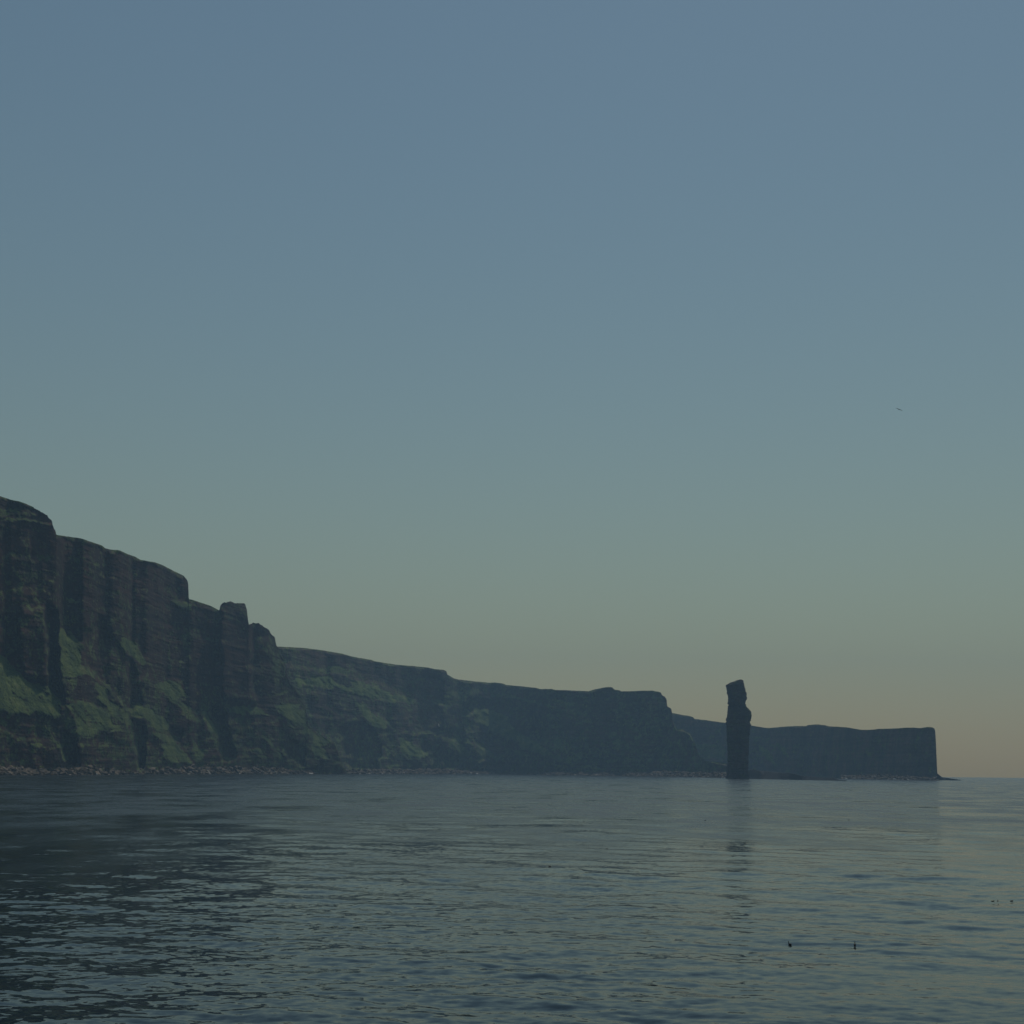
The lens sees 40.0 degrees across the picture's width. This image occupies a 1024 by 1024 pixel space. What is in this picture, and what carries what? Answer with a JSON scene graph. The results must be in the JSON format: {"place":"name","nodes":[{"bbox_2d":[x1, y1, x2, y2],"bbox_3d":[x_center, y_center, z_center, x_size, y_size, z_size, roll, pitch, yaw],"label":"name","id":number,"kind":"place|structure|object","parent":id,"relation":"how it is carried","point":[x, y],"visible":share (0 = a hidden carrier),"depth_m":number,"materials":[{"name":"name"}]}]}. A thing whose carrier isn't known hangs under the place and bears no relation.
{"place":"outdoors","nodes":[
{"label":"outdoors","id":0,"kind":"place"},
{"bbox_2d":[0,496,347,773],"bbox_3d":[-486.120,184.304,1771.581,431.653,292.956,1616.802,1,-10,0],"label":"cliff","id":1,"kind":"structure","parent":0,"point":[110,659],"depth_m":1677.82,"materials":[{"name":"stone"}]},
{"bbox_2d":[0,762,353,774],"bbox_3d":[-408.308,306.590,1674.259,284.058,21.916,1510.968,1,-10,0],"label":"boulder beach","id":2,"kind":"structure","parent":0,"point":[71,769],"depth_m":1713.82,"materials":[{"name":"grey stone"}]},
{"bbox_2d":[278,647,726,772],"bbox_3d":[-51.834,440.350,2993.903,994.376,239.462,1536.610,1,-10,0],"label":"cliff","id":3,"kind":"structure","parent":0,"point":[362,713],"depth_m":3029.87,"materials":[{"name":"stone"}]},
{"bbox_2d":[0,774,1023,1023],"bbox_3d":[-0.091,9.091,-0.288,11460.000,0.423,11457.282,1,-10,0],"label":"sea","id":4,"kind":"structure","parent":0,"point":[292,898],"depth_m":99.28,"materials":[{"name":"blue liquid"}]},
{"bbox_2d":[726,679,751,778],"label":"sea stack","id":5,"kind":"object","parent":4,"relation":"in","point":[738,720],"visible":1,"depth_m":2100.00,"materials":[{"name":"stone"}]},
{"bbox_2d":[748,769,846,780],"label":"rock ledge","id":6,"kind":"object","parent":4,"relation":"in","point":[755,774],"visible":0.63,"depth_m":2021.87,"materials":[{"name":"grey stone"}]},
{"bbox_2d":[0,0,1023,777],"label":"sky","id":7,"kind":"structure","parent":0,"point":[574,345],"materials":[{"name":"blue"}]},
{"bbox_2d":[672,713,957,779],"bbox_3d":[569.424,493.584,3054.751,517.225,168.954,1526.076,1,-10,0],"label":"headland","id":8,"kind":"structure","parent":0,"point":[820,751],"depth_m":2857.74,"materials":[{"name":"grey stone"}]},
{"bbox_2d":[840,773,938,780],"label":"boulder beach","id":9,"kind":"structure","parent":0,"point":[879,776],"depth_m":2336.71,"materials":[{"name":"grey stone"}]}
]}

